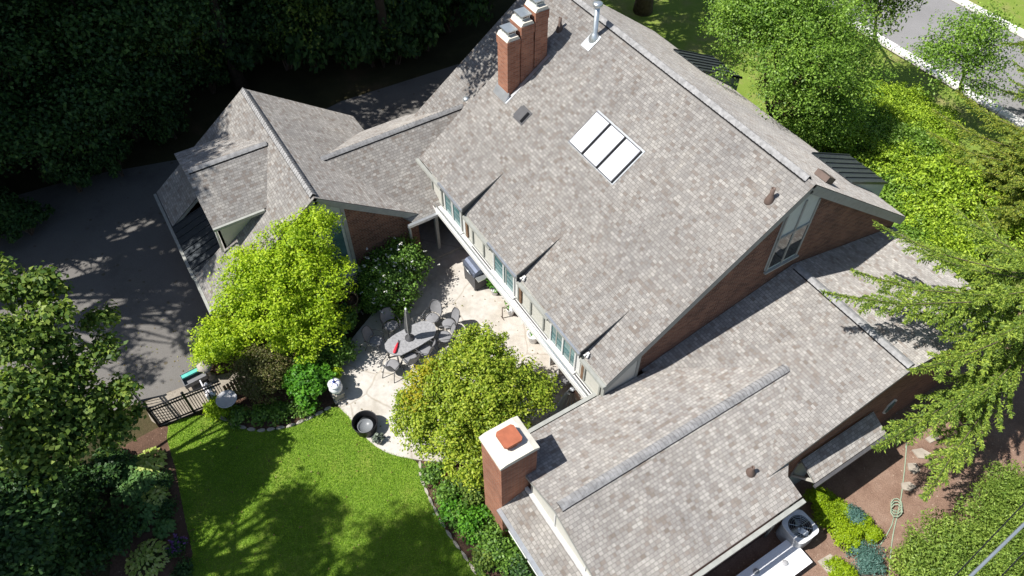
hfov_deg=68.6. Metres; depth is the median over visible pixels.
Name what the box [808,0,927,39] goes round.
street tree
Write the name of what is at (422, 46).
understorey shrub
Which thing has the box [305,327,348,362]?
dark shrub
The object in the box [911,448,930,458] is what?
stepping stone
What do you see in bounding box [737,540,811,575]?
well cover
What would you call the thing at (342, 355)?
dark shrub
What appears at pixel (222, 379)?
paved strip
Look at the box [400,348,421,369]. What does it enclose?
patio chair
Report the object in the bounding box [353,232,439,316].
flowering shrub
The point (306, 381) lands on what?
hydrangea
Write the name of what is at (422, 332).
patio table
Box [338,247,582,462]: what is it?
patio
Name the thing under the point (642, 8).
shade tree
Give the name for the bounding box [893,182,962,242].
front shrub
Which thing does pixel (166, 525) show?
hosta
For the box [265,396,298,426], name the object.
edging plant
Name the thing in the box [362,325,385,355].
patio chair
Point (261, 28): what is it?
understorey shrub
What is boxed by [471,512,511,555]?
bed plant
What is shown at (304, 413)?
edging plant
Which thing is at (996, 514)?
arborvitae
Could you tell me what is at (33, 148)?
wood tree
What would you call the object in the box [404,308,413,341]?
patio umbrella
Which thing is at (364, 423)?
round tub
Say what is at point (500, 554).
bed plant
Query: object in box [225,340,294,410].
olive shrub
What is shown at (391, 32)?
wood tree
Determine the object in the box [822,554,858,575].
dwarf cypress
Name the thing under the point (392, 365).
patio chair
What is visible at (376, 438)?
potted succulent
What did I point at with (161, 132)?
understorey shrub
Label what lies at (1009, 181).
spruce tree
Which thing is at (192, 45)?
wood tree
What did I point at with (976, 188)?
front shrub
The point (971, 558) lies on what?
overhead cable
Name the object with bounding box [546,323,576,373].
window
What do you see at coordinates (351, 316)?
dark shrub
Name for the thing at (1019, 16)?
verge
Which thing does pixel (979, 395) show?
spruce tree
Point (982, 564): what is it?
overhead cable
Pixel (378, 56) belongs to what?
understorey shrub
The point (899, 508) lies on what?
garden hose
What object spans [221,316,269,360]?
golden shrub
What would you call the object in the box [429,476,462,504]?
bed plant
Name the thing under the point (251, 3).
wood tree
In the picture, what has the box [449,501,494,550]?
bed plant
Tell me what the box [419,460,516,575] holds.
flower bed
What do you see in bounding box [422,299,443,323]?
patio chair
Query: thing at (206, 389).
iron gate
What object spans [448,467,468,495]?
bed plant
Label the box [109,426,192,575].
hosta bed
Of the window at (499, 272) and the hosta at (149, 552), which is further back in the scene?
the window at (499, 272)
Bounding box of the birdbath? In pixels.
[216,390,236,410]
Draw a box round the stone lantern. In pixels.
[196,361,215,380]
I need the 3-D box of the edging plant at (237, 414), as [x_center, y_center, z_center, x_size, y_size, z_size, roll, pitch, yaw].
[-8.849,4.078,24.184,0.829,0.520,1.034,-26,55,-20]
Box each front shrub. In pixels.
[791,88,852,117]
[803,100,870,152]
[815,121,890,164]
[842,113,917,163]
[851,136,931,185]
[853,102,894,133]
[857,159,888,178]
[859,80,912,108]
[864,161,920,221]
[867,96,921,125]
[878,117,944,165]
[886,105,937,137]
[889,81,940,113]
[892,154,992,232]
[892,204,950,253]
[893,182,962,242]
[913,102,965,141]
[916,217,988,281]
[919,123,965,156]
[925,149,989,182]
[945,209,987,258]
[960,178,992,206]
[962,189,1023,258]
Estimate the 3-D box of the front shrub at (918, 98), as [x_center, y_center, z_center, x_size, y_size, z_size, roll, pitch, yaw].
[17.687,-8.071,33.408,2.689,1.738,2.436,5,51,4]
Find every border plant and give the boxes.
[154,467,173,490]
[155,495,178,520]
[168,555,193,575]
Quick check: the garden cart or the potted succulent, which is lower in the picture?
the potted succulent
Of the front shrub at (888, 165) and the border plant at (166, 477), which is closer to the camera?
the border plant at (166, 477)
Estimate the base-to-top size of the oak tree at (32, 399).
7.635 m
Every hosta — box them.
[109,479,144,510]
[117,454,145,480]
[124,467,159,498]
[124,538,171,575]
[125,497,160,534]
[132,446,167,475]
[141,484,170,512]
[152,516,176,539]
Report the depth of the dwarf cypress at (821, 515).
21.73 m
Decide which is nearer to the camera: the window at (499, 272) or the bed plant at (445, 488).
the bed plant at (445, 488)
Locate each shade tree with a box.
[209,0,249,93]
[374,0,395,58]
[633,0,653,16]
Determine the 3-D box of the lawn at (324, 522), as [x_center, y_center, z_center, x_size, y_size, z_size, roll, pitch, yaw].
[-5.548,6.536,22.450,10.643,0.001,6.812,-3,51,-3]
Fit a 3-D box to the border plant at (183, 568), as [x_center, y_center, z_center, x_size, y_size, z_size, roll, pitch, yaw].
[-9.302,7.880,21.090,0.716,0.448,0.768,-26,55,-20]
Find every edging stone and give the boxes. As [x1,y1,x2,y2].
[445,529,452,538]
[453,540,459,549]
[461,550,468,561]
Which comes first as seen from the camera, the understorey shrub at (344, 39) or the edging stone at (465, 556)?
the edging stone at (465, 556)
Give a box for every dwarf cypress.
[802,483,831,511]
[811,500,839,528]
[820,510,851,538]
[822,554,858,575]
[823,490,841,508]
[831,522,864,555]
[835,498,852,518]
[850,513,873,533]
[862,524,885,544]
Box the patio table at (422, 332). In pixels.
[385,321,435,367]
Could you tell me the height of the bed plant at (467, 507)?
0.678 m
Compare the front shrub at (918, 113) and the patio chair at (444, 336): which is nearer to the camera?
the patio chair at (444, 336)
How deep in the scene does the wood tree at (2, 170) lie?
28.70 m
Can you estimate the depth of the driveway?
28.86 m
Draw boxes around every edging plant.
[224,402,249,429]
[243,402,272,426]
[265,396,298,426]
[293,396,322,421]
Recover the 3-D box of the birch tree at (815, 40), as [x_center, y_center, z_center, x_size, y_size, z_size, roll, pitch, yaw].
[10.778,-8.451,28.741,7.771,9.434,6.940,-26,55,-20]
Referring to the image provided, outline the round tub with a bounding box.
[351,410,377,437]
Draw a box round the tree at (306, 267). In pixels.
[207,202,357,364]
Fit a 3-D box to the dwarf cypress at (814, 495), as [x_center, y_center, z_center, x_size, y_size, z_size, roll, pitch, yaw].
[9.059,6.245,22.234,0.840,0.768,0.820,-26,55,-20]
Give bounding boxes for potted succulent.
[371,432,383,443]
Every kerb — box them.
[820,4,1023,127]
[952,0,1023,37]
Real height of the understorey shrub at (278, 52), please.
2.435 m
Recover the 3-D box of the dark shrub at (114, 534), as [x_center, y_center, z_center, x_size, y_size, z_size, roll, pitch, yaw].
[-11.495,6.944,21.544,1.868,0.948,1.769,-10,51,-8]
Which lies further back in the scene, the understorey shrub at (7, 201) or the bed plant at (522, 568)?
the understorey shrub at (7, 201)
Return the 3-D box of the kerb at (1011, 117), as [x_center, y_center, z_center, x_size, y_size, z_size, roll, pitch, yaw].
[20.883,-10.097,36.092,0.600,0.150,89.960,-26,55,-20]
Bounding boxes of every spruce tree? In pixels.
[819,202,1023,501]
[925,89,1023,273]
[992,41,1023,105]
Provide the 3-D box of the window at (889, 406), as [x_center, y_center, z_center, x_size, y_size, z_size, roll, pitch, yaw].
[11.519,3.616,22.875,0.416,0.840,0.050,-26,55,-20]
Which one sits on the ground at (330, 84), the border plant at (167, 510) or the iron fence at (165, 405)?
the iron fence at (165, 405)
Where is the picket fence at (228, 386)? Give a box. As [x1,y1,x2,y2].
[222,378,245,393]
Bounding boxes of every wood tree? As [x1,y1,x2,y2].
[0,0,108,182]
[0,0,214,121]
[0,1,138,166]
[0,150,27,177]
[9,0,187,143]
[29,0,235,128]
[54,2,228,70]
[201,0,298,51]
[239,0,346,53]
[301,0,423,39]
[353,0,411,46]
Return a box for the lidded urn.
[327,378,346,403]
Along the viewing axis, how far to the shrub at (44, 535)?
18.74 m
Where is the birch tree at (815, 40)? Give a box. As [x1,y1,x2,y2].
[698,0,900,148]
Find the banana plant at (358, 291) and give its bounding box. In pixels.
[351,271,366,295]
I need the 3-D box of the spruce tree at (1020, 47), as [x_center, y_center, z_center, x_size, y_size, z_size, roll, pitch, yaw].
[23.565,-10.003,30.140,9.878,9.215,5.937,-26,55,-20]
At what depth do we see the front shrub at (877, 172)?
29.70 m
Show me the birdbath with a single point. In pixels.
(226, 398)
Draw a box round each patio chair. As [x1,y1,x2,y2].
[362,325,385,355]
[380,307,400,337]
[380,355,403,382]
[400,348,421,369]
[415,339,437,355]
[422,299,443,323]
[438,322,455,349]
[440,307,461,331]
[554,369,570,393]
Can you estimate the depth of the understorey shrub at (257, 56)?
35.16 m
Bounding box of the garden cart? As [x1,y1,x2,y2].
[179,367,208,391]
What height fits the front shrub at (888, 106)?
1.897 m
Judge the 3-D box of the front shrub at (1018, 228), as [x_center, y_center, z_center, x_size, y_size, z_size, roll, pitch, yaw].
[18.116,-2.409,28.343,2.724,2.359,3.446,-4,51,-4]
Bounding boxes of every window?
[304,205,357,291]
[442,192,463,233]
[490,253,515,298]
[508,526,528,559]
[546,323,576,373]
[763,194,820,274]
[882,399,896,413]
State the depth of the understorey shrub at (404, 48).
34.90 m
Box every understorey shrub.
[0,186,23,238]
[0,196,55,243]
[38,146,92,192]
[85,131,133,178]
[140,97,189,144]
[226,1,281,64]
[227,0,310,70]
[266,0,338,73]
[271,40,303,65]
[305,0,382,64]
[334,4,397,69]
[366,39,401,66]
[374,0,426,64]
[388,0,450,51]
[407,25,433,58]
[433,0,493,32]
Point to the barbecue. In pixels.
(475, 276)
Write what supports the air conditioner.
on the mulch bed at (870, 481)
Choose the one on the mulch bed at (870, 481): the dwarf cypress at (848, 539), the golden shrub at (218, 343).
the dwarf cypress at (848, 539)
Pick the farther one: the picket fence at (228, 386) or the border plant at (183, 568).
the picket fence at (228, 386)
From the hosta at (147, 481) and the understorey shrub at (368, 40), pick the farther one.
the understorey shrub at (368, 40)
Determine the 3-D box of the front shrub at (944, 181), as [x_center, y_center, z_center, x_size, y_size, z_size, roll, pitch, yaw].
[16.289,-3.506,28.806,3.236,3.051,4.093,-9,51,-7]
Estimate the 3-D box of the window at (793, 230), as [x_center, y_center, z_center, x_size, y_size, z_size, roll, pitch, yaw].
[7.900,-1.608,20.974,1.350,2.880,0.130,-26,55,-20]
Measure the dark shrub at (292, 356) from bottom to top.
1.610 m
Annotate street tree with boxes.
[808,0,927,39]
[899,0,1023,109]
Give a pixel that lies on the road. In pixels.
(915, 23)
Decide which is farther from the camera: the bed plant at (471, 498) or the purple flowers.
the bed plant at (471, 498)
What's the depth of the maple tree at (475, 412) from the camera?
21.39 m
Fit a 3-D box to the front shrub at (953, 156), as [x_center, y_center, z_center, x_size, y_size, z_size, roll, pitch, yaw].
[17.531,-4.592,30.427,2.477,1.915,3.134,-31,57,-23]
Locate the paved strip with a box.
[146,372,258,425]
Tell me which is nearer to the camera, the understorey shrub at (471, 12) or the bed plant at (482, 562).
the bed plant at (482, 562)
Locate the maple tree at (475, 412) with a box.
[386,320,562,493]
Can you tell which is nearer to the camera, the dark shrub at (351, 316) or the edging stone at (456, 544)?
the edging stone at (456, 544)
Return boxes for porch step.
[418,216,462,262]
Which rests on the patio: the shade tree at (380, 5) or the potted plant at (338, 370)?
the potted plant at (338, 370)
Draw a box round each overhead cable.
[954,503,1023,575]
[968,522,1023,575]
[1001,552,1023,575]
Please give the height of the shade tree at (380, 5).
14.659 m
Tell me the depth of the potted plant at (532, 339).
25.98 m
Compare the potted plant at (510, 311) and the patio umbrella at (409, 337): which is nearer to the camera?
the patio umbrella at (409, 337)
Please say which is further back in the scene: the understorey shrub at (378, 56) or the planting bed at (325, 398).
the understorey shrub at (378, 56)
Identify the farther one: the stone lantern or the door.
the stone lantern
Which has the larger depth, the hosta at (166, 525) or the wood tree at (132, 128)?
the wood tree at (132, 128)
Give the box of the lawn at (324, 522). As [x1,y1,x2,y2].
[167,407,486,575]
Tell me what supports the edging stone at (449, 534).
on the flower bed at (464, 547)
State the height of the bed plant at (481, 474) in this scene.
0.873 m
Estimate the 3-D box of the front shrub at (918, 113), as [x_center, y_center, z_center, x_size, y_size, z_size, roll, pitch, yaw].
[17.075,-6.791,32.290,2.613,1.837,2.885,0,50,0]
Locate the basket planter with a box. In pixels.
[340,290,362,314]
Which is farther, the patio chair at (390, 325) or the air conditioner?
the patio chair at (390, 325)
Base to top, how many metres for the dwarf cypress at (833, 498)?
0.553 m
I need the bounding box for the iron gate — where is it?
[184,380,221,410]
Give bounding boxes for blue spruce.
[844,502,867,524]
[845,539,889,575]
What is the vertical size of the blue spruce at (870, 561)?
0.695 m
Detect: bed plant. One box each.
[416,458,446,487]
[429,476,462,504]
[433,494,463,526]
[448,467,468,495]
[448,498,474,532]
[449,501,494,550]
[460,483,484,506]
[464,465,482,485]
[465,533,506,575]
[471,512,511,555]
[489,533,524,575]
[502,551,535,575]
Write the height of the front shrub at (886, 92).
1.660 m
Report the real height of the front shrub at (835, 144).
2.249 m
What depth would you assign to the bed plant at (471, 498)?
22.24 m
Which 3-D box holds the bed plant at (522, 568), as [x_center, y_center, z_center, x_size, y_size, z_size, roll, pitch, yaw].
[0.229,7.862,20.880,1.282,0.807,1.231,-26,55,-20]
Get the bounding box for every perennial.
[202,391,235,423]
[356,291,389,313]
[381,296,413,323]
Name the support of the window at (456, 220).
in the brick house
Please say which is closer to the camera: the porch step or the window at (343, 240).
the window at (343, 240)
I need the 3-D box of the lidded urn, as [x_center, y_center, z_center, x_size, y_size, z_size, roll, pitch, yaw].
[-5.726,3.303,24.455,0.460,1.000,0.460,-26,55,-20]
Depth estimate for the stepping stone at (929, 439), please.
23.84 m
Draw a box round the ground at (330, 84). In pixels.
[0,0,1023,575]
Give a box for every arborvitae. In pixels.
[885,534,949,575]
[892,505,1017,575]
[950,479,1023,575]
[965,521,1023,575]
[966,459,1023,524]
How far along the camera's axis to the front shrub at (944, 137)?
31.01 m
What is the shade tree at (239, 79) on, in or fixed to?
on the ground at (330, 84)
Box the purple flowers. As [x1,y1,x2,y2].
[165,533,187,560]
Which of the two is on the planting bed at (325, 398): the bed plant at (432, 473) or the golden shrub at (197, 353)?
the golden shrub at (197, 353)
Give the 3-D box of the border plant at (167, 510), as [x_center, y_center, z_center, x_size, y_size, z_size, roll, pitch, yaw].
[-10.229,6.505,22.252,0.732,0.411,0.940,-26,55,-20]
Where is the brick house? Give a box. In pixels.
[153,0,1000,575]
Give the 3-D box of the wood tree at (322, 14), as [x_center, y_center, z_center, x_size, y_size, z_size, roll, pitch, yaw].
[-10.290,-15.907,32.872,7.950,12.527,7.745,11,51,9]
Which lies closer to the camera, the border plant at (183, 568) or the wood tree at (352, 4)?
the border plant at (183, 568)
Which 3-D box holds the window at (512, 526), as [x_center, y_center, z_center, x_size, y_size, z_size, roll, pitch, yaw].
[0.213,6.714,20.353,0.130,1.370,0.990,-26,55,-20]
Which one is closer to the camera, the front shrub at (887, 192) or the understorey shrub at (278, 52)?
the front shrub at (887, 192)
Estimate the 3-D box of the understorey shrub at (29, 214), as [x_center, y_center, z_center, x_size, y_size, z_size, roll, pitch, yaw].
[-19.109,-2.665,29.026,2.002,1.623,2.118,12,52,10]
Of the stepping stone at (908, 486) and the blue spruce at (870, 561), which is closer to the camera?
the blue spruce at (870, 561)
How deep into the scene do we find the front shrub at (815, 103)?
32.88 m
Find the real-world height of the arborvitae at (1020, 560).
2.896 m
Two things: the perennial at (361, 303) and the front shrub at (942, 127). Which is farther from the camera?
the front shrub at (942, 127)
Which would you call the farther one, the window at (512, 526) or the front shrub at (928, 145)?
the front shrub at (928, 145)
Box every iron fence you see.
[131,389,148,413]
[144,391,195,427]
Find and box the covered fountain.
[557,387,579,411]
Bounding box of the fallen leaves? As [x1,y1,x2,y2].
[98,282,549,573]
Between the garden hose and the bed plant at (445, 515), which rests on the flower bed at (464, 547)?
the bed plant at (445, 515)
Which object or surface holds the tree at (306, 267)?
on the planting bed at (325, 398)
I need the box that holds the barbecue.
[461,256,487,290]
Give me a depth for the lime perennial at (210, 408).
24.01 m
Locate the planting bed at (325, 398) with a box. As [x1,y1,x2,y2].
[206,296,361,429]
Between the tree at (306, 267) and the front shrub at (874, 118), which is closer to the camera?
the tree at (306, 267)
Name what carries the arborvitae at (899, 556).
on the mulch bed at (870, 481)
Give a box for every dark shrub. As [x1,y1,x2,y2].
[68,446,131,498]
[83,501,148,560]
[266,324,315,367]
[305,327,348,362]
[308,299,359,339]
[322,335,362,368]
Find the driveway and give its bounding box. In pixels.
[0,64,458,446]
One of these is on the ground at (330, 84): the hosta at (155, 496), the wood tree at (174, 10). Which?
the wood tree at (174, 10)
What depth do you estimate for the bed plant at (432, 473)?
22.70 m
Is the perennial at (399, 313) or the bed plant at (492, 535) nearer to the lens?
the bed plant at (492, 535)
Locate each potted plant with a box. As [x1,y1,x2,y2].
[331,367,343,379]
[486,278,497,295]
[503,300,513,315]
[526,329,537,343]
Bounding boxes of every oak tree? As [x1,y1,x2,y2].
[0,251,146,496]
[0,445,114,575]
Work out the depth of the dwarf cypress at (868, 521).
21.67 m
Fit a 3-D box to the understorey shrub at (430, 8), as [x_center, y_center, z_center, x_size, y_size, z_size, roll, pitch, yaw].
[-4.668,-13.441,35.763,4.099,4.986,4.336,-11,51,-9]
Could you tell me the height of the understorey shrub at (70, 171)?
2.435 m
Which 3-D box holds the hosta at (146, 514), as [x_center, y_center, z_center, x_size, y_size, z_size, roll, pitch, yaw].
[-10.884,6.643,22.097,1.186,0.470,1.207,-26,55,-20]
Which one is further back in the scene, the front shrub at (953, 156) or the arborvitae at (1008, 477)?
the front shrub at (953, 156)
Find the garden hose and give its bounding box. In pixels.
[880,441,906,575]
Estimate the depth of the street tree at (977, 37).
30.11 m
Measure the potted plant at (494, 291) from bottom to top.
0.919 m
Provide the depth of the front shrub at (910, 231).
27.27 m
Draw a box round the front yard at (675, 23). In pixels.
[600,0,1023,289]
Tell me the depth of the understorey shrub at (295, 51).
34.09 m
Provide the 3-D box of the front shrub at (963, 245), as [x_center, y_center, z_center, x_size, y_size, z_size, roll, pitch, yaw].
[15.643,-1.148,27.284,2.833,2.391,3.128,-5,51,-4]
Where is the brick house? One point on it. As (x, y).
(661, 240)
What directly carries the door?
in the brick house
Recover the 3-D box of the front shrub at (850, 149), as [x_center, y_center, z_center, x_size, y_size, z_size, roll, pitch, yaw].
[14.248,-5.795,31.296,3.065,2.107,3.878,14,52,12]
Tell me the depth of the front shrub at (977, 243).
27.66 m
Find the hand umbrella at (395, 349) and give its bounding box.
[393,340,398,353]
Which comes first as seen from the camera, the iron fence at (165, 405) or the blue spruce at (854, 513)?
the blue spruce at (854, 513)
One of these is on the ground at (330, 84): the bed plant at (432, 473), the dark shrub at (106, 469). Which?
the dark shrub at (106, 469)
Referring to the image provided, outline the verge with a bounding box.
[968,0,1023,28]
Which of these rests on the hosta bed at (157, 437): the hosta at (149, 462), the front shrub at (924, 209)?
the hosta at (149, 462)
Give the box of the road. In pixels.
[826,0,1023,119]
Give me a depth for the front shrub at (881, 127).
30.56 m
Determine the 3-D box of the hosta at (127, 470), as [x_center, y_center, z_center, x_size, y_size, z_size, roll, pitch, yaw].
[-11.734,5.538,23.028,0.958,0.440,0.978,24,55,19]
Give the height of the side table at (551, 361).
0.610 m
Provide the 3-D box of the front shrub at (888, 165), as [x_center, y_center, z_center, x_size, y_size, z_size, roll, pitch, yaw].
[15.220,-4.644,30.129,3.621,2.449,2.862,28,56,21]
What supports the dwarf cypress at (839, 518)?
on the mulch bed at (870, 481)
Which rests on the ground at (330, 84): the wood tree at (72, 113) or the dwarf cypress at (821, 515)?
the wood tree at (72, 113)
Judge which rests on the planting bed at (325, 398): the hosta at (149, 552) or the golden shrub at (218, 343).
the golden shrub at (218, 343)
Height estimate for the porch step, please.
0.150 m
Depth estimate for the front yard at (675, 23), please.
37.36 m
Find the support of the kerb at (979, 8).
on the ground at (330, 84)
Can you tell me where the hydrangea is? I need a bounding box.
[280,354,338,413]
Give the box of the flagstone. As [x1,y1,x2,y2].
[817,554,834,572]
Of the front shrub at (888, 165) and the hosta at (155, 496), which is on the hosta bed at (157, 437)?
the hosta at (155, 496)
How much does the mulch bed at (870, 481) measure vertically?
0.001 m
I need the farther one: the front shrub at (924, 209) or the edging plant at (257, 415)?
the front shrub at (924, 209)
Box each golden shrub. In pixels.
[186,334,219,373]
[187,313,264,373]
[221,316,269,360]
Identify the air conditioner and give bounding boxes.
[776,510,818,548]
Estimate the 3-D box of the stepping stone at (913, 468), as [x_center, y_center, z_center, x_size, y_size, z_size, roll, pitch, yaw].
[12.415,5.578,23.227,0.338,0.060,0.365,-8,51,-7]
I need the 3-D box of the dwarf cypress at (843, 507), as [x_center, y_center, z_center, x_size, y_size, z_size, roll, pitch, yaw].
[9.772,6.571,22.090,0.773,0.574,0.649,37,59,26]
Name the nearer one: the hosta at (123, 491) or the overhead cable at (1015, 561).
the overhead cable at (1015, 561)
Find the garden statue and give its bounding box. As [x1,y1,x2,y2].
[199,380,217,400]
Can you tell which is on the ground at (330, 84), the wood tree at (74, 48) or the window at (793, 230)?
the wood tree at (74, 48)
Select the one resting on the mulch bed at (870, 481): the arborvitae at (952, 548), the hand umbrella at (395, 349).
the arborvitae at (952, 548)
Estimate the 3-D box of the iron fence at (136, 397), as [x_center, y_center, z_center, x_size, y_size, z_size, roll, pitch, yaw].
[-11.838,3.683,24.006,1.390,1.270,0.097,38,60,27]
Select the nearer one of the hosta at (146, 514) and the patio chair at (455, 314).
the hosta at (146, 514)
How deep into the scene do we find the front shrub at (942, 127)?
31.95 m
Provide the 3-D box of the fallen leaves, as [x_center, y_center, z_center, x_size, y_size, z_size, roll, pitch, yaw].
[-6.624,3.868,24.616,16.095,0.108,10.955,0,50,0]
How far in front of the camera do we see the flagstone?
21.35 m
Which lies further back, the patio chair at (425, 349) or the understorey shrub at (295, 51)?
the understorey shrub at (295, 51)
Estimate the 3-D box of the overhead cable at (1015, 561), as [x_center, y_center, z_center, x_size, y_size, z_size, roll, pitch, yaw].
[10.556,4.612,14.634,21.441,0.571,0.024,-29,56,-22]
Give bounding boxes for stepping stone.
[901,482,916,490]
[907,463,919,473]
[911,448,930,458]
[925,434,939,442]
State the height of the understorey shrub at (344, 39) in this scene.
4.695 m
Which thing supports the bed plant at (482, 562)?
on the flower bed at (464, 547)
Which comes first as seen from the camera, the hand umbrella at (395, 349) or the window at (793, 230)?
the window at (793, 230)
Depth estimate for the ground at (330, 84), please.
35.64 m
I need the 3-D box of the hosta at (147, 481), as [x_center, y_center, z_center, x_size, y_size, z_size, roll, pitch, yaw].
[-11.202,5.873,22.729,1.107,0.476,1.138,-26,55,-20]
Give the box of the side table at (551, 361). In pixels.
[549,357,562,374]
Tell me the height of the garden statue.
1.050 m
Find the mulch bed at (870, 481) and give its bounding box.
[707,313,1023,575]
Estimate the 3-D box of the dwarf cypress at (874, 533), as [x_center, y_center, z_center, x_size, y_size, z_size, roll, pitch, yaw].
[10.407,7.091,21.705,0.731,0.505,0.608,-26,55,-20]
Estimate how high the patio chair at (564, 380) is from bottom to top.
0.978 m
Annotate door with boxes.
[789,461,806,484]
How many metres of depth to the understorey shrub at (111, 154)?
30.35 m

